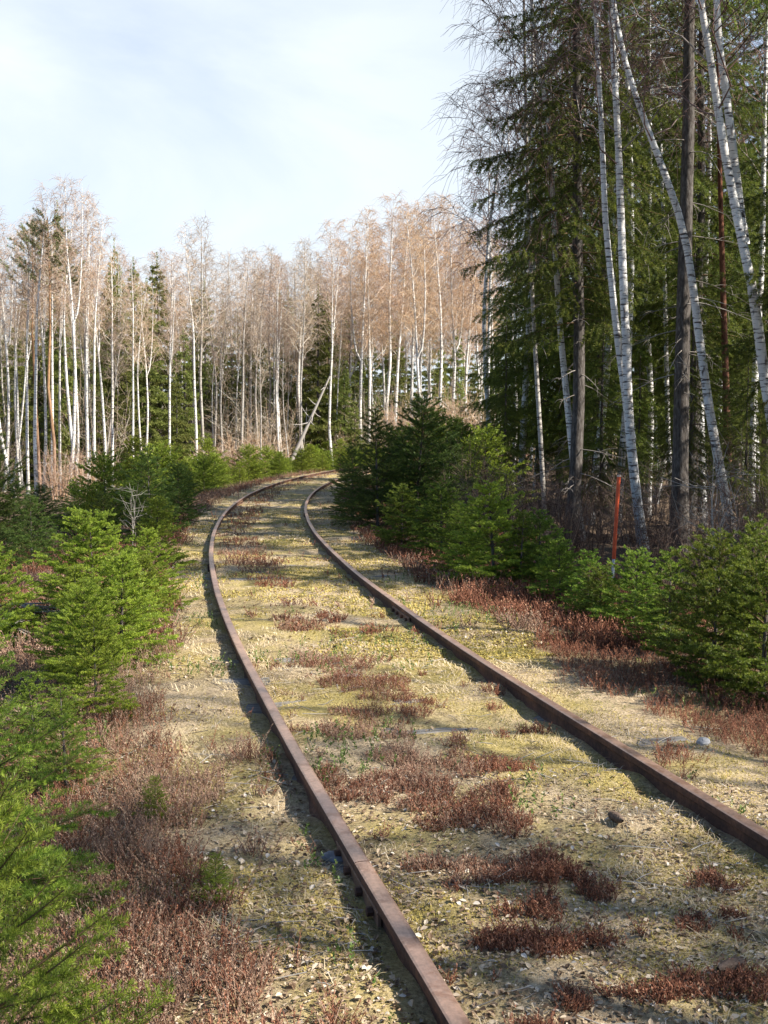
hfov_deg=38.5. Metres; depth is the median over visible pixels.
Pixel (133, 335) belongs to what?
birch tree
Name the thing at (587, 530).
bare shrub
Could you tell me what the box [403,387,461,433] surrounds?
bare shrub
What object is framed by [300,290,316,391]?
spruce tree
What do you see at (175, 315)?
birch tree
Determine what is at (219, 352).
spruce tree
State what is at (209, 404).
spruce tree
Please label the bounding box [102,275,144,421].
spruce tree
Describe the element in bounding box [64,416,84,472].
bare shrub
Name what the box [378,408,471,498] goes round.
young spruce
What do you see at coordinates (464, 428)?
young spruce
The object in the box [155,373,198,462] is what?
spruce tree
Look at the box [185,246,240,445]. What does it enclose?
aspen tree
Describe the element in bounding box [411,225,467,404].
birch tree
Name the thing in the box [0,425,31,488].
bare shrub
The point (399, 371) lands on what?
spruce tree
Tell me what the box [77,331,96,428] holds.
birch tree
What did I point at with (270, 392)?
aspen tree
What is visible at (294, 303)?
aspen tree
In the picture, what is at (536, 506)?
bare shrub
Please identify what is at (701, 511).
bare shrub
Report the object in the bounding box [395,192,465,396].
birch tree
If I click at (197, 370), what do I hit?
spruce tree
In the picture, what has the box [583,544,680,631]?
young spruce
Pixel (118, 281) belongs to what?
birch tree
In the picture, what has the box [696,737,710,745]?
stone
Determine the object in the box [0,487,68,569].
young spruce
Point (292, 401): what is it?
spruce tree
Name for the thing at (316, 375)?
aspen tree
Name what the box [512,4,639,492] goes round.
birch tree
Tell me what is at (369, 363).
birch tree
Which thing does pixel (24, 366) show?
aspen tree
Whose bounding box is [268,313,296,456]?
aspen tree
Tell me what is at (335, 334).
birch tree
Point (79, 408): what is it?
bare shrub
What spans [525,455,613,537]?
bare shrub
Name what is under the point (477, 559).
young spruce
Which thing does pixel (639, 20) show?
spruce tree
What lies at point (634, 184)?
birch tree
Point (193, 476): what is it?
young spruce
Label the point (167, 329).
spruce tree
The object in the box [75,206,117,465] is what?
birch tree
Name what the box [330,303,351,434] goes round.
birch tree
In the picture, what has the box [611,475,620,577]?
marker pole
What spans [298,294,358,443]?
spruce tree
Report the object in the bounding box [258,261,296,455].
birch tree
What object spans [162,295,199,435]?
spruce tree
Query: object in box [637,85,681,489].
birch tree
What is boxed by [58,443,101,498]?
bare shrub
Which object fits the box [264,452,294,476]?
young spruce
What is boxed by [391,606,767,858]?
rail
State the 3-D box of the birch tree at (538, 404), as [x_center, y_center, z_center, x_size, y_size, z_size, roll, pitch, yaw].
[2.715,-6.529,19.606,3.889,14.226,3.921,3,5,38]
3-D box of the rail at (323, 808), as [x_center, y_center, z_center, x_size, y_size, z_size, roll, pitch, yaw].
[-1.109,0.943,8.362,0.211,0.136,9.365,-1,4,-12]
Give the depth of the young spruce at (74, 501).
24.94 m
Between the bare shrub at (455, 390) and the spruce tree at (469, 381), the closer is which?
the bare shrub at (455, 390)
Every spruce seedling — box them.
[132,774,172,819]
[190,851,236,903]
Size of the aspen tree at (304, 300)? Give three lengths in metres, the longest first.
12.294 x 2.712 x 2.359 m
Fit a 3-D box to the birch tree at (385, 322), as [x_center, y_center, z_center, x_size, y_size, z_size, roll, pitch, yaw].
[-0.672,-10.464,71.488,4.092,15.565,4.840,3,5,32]
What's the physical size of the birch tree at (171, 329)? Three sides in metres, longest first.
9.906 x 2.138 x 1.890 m
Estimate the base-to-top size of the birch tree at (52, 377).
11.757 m
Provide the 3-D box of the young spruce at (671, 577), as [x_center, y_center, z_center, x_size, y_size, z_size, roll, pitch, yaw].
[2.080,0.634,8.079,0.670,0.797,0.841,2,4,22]
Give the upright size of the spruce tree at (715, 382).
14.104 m
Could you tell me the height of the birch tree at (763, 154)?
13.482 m
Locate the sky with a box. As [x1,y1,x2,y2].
[0,0,767,422]
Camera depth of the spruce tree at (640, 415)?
22.83 m
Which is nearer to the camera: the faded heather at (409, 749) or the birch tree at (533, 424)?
the faded heather at (409, 749)
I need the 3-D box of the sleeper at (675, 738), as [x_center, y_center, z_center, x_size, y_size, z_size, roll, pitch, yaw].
[0.322,1.243,5.315,2.573,0.097,0.253,-1,4,-14]
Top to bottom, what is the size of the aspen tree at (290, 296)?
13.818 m
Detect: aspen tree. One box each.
[0,239,18,469]
[0,300,24,377]
[0,306,28,406]
[1,321,18,462]
[5,312,33,453]
[39,285,69,369]
[42,249,82,418]
[55,263,104,484]
[98,289,127,441]
[100,284,139,453]
[134,251,187,436]
[155,276,189,406]
[160,213,236,451]
[162,296,182,407]
[167,252,215,452]
[171,321,191,393]
[181,264,214,411]
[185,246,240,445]
[189,252,249,454]
[210,243,274,457]
[210,288,237,451]
[212,251,248,414]
[226,303,257,443]
[232,262,276,444]
[242,264,278,386]
[244,306,274,469]
[245,243,296,450]
[261,259,306,384]
[265,255,327,471]
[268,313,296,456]
[278,238,325,470]
[278,274,310,405]
[280,236,323,449]
[281,275,302,354]
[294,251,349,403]
[295,299,320,434]
[302,329,326,448]
[303,261,338,443]
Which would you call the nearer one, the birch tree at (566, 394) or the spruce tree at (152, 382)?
the birch tree at (566, 394)
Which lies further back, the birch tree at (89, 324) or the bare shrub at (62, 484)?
the birch tree at (89, 324)
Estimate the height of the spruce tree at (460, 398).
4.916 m
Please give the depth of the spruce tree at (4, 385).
59.59 m
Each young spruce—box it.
[0,432,52,555]
[0,479,43,539]
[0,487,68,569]
[0,541,58,648]
[0,601,127,944]
[0,672,73,761]
[0,762,175,1023]
[13,506,167,620]
[19,483,75,533]
[23,577,139,685]
[25,684,117,795]
[34,563,113,636]
[39,613,140,727]
[46,479,85,528]
[47,450,153,532]
[50,548,183,671]
[64,487,119,537]
[74,490,130,552]
[103,525,197,608]
[106,435,158,504]
[113,443,197,511]
[113,445,191,539]
[113,553,180,633]
[117,456,173,515]
[120,496,201,568]
[145,461,210,523]
[146,439,197,488]
[162,463,188,500]
[178,469,197,495]
[180,456,204,486]
[181,462,202,494]
[186,437,233,485]
[188,455,211,488]
[189,452,237,488]
[192,455,230,494]
[216,466,239,486]
[228,443,276,481]
[228,461,252,484]
[243,445,291,477]
[245,454,272,476]
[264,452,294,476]
[267,450,291,477]
[279,457,295,473]
[287,448,320,474]
[295,444,327,470]
[296,443,329,470]
[312,453,332,471]
[314,450,339,471]
[317,440,338,466]
[322,443,385,515]
[326,438,354,468]
[328,405,426,530]
[347,448,365,466]
[350,390,471,526]
[367,424,419,497]
[370,483,438,547]
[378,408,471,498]
[388,425,424,483]
[399,480,490,555]
[405,417,446,482]
[412,431,488,522]
[421,503,507,573]
[425,419,497,499]
[430,423,540,517]
[430,478,548,590]
[433,415,489,460]
[487,508,553,588]
[500,507,592,585]
[522,535,592,604]
[551,548,614,617]
[559,562,626,625]
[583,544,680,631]
[622,545,709,645]
[640,524,767,684]
[667,528,767,707]
[687,513,767,649]
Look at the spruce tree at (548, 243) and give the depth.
33.44 m
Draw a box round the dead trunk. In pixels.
[291,376,330,459]
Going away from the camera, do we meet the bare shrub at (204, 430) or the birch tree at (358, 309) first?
the bare shrub at (204, 430)
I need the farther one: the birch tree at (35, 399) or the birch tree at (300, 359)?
the birch tree at (300, 359)
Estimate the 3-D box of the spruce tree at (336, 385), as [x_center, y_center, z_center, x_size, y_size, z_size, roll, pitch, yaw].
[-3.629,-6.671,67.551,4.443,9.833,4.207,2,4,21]
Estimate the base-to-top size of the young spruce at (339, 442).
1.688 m
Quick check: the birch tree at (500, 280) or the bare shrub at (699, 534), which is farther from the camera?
the birch tree at (500, 280)
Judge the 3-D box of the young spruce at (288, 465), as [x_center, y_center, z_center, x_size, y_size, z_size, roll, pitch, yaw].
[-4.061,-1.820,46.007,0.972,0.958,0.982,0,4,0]
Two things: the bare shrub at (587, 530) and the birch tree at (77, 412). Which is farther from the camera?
the birch tree at (77, 412)
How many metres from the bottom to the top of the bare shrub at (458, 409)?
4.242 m
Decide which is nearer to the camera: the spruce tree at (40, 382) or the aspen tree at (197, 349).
the spruce tree at (40, 382)
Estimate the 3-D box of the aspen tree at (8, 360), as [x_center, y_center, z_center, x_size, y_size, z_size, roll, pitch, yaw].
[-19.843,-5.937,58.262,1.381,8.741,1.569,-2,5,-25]
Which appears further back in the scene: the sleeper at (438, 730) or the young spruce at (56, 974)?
the sleeper at (438, 730)
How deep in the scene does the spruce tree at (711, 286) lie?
39.08 m
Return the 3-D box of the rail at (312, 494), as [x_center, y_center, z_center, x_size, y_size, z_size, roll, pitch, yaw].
[2.932,-1.989,49.191,4.643,0.134,57.608,1,4,13]
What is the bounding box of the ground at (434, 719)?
[0,435,767,1023]
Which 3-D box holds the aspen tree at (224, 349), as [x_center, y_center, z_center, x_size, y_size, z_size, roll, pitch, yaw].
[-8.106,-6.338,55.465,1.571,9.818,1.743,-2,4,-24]
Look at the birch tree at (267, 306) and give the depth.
77.59 m
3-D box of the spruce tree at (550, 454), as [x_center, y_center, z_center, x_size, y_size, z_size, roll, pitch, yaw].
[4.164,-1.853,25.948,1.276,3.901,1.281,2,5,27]
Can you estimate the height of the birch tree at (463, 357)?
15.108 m
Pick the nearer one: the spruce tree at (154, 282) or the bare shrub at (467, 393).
the spruce tree at (154, 282)
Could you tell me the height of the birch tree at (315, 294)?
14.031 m
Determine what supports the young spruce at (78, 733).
on the ground at (434, 719)
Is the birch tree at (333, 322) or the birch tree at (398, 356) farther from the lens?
the birch tree at (398, 356)
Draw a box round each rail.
[207,562,369,869]
[209,499,243,561]
[241,454,529,500]
[303,511,405,609]
[304,455,527,511]
[334,841,470,1023]
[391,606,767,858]
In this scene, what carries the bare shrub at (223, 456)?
on the ground at (434, 719)
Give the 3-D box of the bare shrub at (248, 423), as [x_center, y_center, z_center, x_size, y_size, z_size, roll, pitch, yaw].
[-6.957,-4.641,56.904,5.057,6.343,5.426,3,5,37]
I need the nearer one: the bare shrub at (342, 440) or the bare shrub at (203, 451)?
the bare shrub at (203, 451)
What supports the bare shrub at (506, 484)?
on the ground at (434, 719)
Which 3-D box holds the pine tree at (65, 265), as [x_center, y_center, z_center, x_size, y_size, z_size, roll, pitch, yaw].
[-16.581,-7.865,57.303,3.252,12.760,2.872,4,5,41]
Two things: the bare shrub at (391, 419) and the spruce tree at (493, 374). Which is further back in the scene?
the spruce tree at (493, 374)
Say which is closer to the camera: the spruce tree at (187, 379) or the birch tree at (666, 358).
the birch tree at (666, 358)
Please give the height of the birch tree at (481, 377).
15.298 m
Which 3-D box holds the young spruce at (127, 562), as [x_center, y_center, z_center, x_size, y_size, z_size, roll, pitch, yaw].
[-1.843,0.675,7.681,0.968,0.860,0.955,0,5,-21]
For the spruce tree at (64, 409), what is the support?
on the ground at (434, 719)
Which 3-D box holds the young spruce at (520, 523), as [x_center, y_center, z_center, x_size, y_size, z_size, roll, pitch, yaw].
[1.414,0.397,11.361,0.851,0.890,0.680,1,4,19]
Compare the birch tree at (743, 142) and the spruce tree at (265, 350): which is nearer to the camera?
the birch tree at (743, 142)
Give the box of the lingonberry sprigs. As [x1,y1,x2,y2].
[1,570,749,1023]
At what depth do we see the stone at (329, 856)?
4.02 m
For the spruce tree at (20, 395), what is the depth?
51.60 m
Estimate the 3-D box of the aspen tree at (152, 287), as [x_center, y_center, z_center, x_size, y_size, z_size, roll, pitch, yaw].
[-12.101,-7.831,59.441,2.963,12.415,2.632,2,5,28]
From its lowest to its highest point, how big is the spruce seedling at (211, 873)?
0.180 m
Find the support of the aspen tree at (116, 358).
on the ground at (434, 719)
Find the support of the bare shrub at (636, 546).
on the ground at (434, 719)
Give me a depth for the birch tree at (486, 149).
37.40 m
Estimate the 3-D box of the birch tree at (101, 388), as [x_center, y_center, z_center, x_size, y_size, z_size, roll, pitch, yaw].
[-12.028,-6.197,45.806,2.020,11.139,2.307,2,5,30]
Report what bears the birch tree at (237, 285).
on the ground at (434, 719)
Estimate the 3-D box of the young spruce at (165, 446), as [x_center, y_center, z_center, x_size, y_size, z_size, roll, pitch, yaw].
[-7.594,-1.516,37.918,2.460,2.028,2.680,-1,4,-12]
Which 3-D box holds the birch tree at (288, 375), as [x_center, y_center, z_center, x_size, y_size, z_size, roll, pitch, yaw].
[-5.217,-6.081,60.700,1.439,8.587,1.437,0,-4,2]
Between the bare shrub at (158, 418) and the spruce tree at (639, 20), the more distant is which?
the bare shrub at (158, 418)
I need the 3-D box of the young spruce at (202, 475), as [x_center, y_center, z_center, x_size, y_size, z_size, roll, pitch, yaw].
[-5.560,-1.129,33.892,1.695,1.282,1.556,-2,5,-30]
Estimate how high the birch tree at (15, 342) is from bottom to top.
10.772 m
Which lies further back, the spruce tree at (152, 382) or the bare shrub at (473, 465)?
the spruce tree at (152, 382)
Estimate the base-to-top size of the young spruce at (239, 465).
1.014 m
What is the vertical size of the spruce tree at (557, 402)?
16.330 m
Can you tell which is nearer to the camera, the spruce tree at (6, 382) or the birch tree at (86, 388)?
the birch tree at (86, 388)
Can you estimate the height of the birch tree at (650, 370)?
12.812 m
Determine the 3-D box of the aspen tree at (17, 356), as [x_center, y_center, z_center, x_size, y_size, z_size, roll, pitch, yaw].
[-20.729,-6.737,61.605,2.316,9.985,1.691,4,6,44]
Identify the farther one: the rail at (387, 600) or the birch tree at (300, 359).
the birch tree at (300, 359)
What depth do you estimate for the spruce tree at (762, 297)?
14.76 m
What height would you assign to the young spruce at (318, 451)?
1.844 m
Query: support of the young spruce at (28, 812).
on the ground at (434, 719)
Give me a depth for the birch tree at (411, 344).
91.85 m
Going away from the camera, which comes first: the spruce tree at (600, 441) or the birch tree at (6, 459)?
the spruce tree at (600, 441)
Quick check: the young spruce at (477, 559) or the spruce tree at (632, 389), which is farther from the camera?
the spruce tree at (632, 389)
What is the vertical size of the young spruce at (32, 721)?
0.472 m
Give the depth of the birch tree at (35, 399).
42.26 m
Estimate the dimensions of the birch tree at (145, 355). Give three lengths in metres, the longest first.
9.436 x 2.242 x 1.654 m
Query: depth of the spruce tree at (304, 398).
65.33 m
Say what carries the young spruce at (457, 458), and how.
on the ground at (434, 719)
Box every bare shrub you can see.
[0,375,28,471]
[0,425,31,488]
[29,360,121,474]
[34,441,86,500]
[54,380,142,486]
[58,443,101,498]
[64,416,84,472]
[128,403,190,441]
[166,402,225,453]
[180,371,289,459]
[181,404,218,451]
[183,377,218,440]
[188,442,222,459]
[206,368,297,474]
[208,440,234,466]
[214,426,258,476]
[237,397,311,456]
[240,430,266,457]
[249,422,295,472]
[252,383,304,445]
[324,425,360,468]
[339,378,411,464]
[353,390,400,440]
[369,395,418,447]
[371,397,411,448]
[386,384,449,417]
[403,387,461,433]
[405,418,517,526]
[417,388,471,435]
[425,382,486,440]
[427,372,481,415]
[431,442,521,543]
[435,378,483,421]
[436,390,496,435]
[446,468,557,548]
[461,461,554,533]
[499,466,570,541]
[504,462,589,529]
[513,481,614,561]
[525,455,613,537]
[546,488,625,559]
[569,466,658,545]
[584,452,708,584]
[588,434,689,545]
[600,475,708,557]
[645,514,732,588]
[657,481,739,551]
[663,495,765,600]
[668,509,767,607]
[676,488,765,558]
[678,401,767,572]
[685,460,767,630]
[731,486,767,573]
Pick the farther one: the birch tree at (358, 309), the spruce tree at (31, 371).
the birch tree at (358, 309)
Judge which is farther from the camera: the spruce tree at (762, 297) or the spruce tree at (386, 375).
the spruce tree at (386, 375)
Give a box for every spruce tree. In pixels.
[0,326,48,485]
[0,332,13,420]
[0,337,29,474]
[0,378,14,473]
[11,281,43,407]
[13,298,48,474]
[19,306,50,473]
[28,340,83,475]
[32,284,91,471]
[38,200,85,468]
[39,390,70,486]
[61,264,92,472]
[76,294,108,459]
[78,306,106,473]
[80,264,145,482]
[80,396,115,489]
[88,238,137,458]
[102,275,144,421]
[102,357,151,486]
[114,278,184,480]
[122,257,157,382]
[122,284,157,432]
[134,334,166,405]
[135,252,192,452]
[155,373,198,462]
[160,279,179,385]
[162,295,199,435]
[171,329,213,459]
[183,280,223,438]
[183,286,210,409]
[197,361,223,446]
[200,346,244,460]
[207,351,253,468]
[211,314,236,408]
[222,314,264,455]
[230,315,270,449]
[236,304,266,409]
[245,339,275,423]
[252,360,284,453]
[262,287,295,417]
[270,286,304,446]
[271,351,307,468]
[279,327,308,419]
[280,306,333,453]
[289,284,343,460]
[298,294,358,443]
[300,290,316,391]
[303,331,346,433]
[325,365,362,455]
[335,318,353,406]
[336,306,367,425]
[341,401,366,467]
[346,339,376,413]
[351,356,374,442]
[356,356,378,443]
[362,347,384,440]
[364,394,382,460]
[367,323,391,411]
[374,315,404,417]
[381,322,413,407]
[388,346,414,422]
[397,363,417,416]
[400,396,409,426]
[415,326,446,401]
[429,358,450,405]
[430,350,451,411]
[436,334,461,411]
[444,330,472,423]
[451,380,467,425]
[458,21,618,512]
[460,0,712,542]
[461,349,483,413]
[462,361,484,428]
[471,0,735,514]
[471,305,539,496]
[476,283,520,445]
[482,323,497,419]
[494,219,562,476]
[500,3,595,489]
[531,371,585,509]
[544,288,665,534]
[549,0,767,549]
[561,1,736,507]
[570,129,645,483]
[586,0,767,523]
[607,333,668,508]
[611,1,767,508]
[634,119,749,450]
[637,216,748,532]
[674,0,767,520]
[690,323,767,544]
[693,1,767,492]
[703,36,767,458]
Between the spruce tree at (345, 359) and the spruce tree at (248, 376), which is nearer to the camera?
the spruce tree at (248, 376)
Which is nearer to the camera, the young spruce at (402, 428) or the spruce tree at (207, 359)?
the young spruce at (402, 428)
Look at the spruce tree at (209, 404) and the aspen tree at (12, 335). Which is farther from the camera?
the aspen tree at (12, 335)
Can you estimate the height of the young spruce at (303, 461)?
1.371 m
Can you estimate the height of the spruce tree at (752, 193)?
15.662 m
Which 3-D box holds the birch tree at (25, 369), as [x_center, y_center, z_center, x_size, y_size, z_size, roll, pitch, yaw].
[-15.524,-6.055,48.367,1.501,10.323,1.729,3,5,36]
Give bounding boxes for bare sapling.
[115,479,154,544]
[661,442,763,569]
[665,444,758,588]
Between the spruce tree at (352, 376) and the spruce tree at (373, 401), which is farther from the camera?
the spruce tree at (352, 376)
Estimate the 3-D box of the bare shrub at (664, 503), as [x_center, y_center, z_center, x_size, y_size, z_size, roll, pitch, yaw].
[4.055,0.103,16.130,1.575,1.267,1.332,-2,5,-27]
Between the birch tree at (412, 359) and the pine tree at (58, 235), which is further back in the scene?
the birch tree at (412, 359)
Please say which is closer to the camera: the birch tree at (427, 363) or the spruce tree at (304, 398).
the spruce tree at (304, 398)
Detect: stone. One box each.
[321,850,342,863]
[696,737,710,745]
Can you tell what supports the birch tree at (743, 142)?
on the ground at (434, 719)
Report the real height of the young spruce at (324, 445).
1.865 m
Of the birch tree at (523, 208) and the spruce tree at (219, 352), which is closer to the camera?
the birch tree at (523, 208)
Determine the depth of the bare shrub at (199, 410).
64.13 m
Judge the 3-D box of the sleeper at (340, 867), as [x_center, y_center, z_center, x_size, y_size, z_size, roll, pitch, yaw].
[0.625,1.321,4.115,2.507,0.099,0.268,-1,4,-15]
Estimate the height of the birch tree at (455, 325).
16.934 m
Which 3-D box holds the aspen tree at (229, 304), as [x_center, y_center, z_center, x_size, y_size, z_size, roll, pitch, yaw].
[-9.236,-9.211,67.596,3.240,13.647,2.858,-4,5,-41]
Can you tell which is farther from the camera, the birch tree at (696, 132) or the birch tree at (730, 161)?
the birch tree at (696, 132)
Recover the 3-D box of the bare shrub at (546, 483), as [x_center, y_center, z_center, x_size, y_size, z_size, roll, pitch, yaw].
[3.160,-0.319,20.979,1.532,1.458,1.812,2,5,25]
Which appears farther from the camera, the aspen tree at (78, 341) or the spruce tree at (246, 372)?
the spruce tree at (246, 372)
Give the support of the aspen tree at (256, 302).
on the ground at (434, 719)
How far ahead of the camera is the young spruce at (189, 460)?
41.24 m
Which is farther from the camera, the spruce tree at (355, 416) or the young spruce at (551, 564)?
the spruce tree at (355, 416)
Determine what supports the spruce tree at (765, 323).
on the ground at (434, 719)
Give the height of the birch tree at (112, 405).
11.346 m
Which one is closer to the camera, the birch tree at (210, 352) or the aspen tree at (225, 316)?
the aspen tree at (225, 316)
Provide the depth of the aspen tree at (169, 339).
60.41 m
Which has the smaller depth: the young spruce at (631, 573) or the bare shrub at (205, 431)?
the young spruce at (631, 573)
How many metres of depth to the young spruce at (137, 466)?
24.37 m
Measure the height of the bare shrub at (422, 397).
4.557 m
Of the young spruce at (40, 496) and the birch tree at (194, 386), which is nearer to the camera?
the young spruce at (40, 496)
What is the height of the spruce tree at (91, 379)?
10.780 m
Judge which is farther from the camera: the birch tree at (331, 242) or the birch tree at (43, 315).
the birch tree at (331, 242)
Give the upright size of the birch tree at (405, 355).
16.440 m
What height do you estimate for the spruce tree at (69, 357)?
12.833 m
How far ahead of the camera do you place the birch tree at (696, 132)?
25.07 m
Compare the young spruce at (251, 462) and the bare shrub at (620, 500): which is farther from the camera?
the young spruce at (251, 462)
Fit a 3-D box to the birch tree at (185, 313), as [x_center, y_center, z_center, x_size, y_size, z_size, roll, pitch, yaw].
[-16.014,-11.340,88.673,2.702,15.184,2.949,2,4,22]
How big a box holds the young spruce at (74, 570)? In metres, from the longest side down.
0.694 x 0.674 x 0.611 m
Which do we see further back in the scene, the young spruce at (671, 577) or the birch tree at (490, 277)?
the birch tree at (490, 277)
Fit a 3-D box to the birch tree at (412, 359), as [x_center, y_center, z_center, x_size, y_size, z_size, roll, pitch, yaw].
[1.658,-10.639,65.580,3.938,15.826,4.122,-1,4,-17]
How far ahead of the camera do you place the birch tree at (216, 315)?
89.92 m
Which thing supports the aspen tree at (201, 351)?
on the ground at (434, 719)
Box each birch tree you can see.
[0,205,18,496]
[0,209,48,493]
[0,219,31,491]
[0,224,24,485]
[0,248,25,444]
[4,246,34,487]
[9,218,62,491]
[10,260,47,480]
[11,179,65,495]
[16,238,59,477]
[20,199,75,495]
[23,294,48,386]
[31,172,103,498]
[37,190,95,474]
[43,237,79,489]
[53,235,90,475]
[63,191,115,478]
[66,284,101,478]
[67,233,118,454]
[70,243,113,412]
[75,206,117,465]
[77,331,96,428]
[90,235,132,485]
[97,244,137,478]
[110,255,149,335]
[110,258,156,455]
[118,281,159,449]
[123,281,163,452]
[141,247,178,370]
[147,251,192,446]
[158,260,191,441]
[170,222,217,459]
[173,280,196,384]
[195,307,217,383]
[203,268,238,392]
[203,305,228,446]
[210,281,230,384]
[227,271,259,455]
[230,246,271,443]
[234,275,271,373]
[246,273,273,361]
[247,253,286,405]
[258,254,292,446]
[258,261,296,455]
[259,260,298,450]
[279,334,297,455]
[289,320,309,462]
[292,259,316,397]
[305,264,325,404]
[306,269,343,381]
[310,219,370,343]
[312,238,354,459]
[317,257,360,384]
[322,205,396,443]
[322,286,342,435]
[330,240,379,409]
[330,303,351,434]
[336,250,375,400]
[344,214,406,440]
[346,229,396,423]
[347,273,387,386]
[355,189,426,420]
[357,248,415,416]
[366,203,436,424]
[367,271,415,407]
[382,231,426,407]
[384,207,461,417]
[385,197,438,417]
[392,261,423,407]
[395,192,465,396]
[397,235,451,404]
[407,257,450,400]
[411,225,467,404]
[414,193,479,408]
[417,0,615,534]
[417,196,483,416]
[419,220,479,399]
[428,251,477,397]
[434,0,704,541]
[437,31,544,440]
[437,251,486,381]
[442,216,495,422]
[446,0,594,511]
[447,115,519,426]
[447,224,504,421]
[459,95,536,485]
[464,219,508,455]
[464,259,495,407]
[470,24,557,497]
[478,231,515,393]
[489,0,767,553]
[497,201,533,467]
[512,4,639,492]
[519,0,731,524]
[528,0,766,544]
[538,0,711,533]
[570,0,767,425]
[582,0,723,517]
[583,1,697,512]
[592,0,737,513]
[624,8,722,503]
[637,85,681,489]
[639,2,767,522]
[641,0,767,422]
[676,1,767,521]
[695,38,767,496]
[717,3,767,502]
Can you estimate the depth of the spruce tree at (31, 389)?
75.24 m
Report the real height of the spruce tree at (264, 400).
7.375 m
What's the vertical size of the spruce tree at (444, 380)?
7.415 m
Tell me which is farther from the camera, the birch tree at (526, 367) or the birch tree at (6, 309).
the birch tree at (6, 309)
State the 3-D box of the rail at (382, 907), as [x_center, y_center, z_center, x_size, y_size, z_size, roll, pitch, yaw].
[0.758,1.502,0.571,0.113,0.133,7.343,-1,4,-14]
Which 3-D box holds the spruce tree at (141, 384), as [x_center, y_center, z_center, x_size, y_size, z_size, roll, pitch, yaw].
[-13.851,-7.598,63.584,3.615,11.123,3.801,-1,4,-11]
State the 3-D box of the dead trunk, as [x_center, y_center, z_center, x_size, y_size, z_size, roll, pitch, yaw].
[-3.916,-4.175,54.480,2.614,5.159,1.136,-2,4,-24]
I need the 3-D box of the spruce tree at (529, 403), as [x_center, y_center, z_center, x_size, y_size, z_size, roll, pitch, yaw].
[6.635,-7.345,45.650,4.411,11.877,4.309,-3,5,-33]
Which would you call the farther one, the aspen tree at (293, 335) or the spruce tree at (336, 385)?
the spruce tree at (336, 385)
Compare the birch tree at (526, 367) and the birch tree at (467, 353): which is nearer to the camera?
the birch tree at (526, 367)
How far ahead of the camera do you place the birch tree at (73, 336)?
41.57 m
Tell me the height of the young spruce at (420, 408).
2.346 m
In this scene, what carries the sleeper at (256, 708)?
on the ground at (434, 719)
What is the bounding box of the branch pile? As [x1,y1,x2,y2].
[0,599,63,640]
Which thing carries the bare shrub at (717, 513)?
on the ground at (434, 719)
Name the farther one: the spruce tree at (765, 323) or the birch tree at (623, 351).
the spruce tree at (765, 323)
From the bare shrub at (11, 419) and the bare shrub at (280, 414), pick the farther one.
the bare shrub at (280, 414)
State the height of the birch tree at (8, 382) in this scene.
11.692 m
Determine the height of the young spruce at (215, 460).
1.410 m
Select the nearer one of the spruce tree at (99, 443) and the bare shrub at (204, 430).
the spruce tree at (99, 443)
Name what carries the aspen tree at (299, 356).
on the ground at (434, 719)
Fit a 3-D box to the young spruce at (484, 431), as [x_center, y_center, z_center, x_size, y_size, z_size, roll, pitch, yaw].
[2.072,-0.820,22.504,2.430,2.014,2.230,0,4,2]
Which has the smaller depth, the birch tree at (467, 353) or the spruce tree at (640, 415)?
the spruce tree at (640, 415)
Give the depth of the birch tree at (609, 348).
22.95 m
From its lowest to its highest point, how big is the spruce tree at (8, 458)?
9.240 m
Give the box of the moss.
[149,511,767,1018]
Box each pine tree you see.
[0,218,61,491]
[19,207,84,497]
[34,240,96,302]
[641,0,767,484]
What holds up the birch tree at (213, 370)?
on the ground at (434, 719)
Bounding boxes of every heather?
[0,466,755,658]
[0,623,767,1023]
[247,612,767,1023]
[250,609,542,889]
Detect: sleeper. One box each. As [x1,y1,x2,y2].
[193,573,397,579]
[215,673,359,685]
[219,658,304,663]
[246,699,428,712]
[291,736,690,779]
[322,863,349,876]
[383,715,545,734]
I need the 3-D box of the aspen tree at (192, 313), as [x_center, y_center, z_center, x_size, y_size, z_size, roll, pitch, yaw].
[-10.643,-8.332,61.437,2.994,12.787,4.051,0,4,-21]
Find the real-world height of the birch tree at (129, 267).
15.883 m
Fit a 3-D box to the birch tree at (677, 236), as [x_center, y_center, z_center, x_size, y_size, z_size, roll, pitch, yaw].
[7.900,-7.219,30.160,4.048,14.210,4.038,3,5,35]
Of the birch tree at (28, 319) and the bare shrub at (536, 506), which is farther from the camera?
the birch tree at (28, 319)
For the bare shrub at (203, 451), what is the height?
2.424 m
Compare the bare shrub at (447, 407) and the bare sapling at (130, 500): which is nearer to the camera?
the bare sapling at (130, 500)
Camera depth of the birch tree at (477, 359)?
73.26 m
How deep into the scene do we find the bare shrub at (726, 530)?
11.01 m
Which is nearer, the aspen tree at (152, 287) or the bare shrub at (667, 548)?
the bare shrub at (667, 548)
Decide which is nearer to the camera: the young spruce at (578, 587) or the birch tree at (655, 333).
the young spruce at (578, 587)
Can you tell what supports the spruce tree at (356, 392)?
on the ground at (434, 719)
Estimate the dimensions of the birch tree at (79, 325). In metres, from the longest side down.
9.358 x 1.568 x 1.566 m

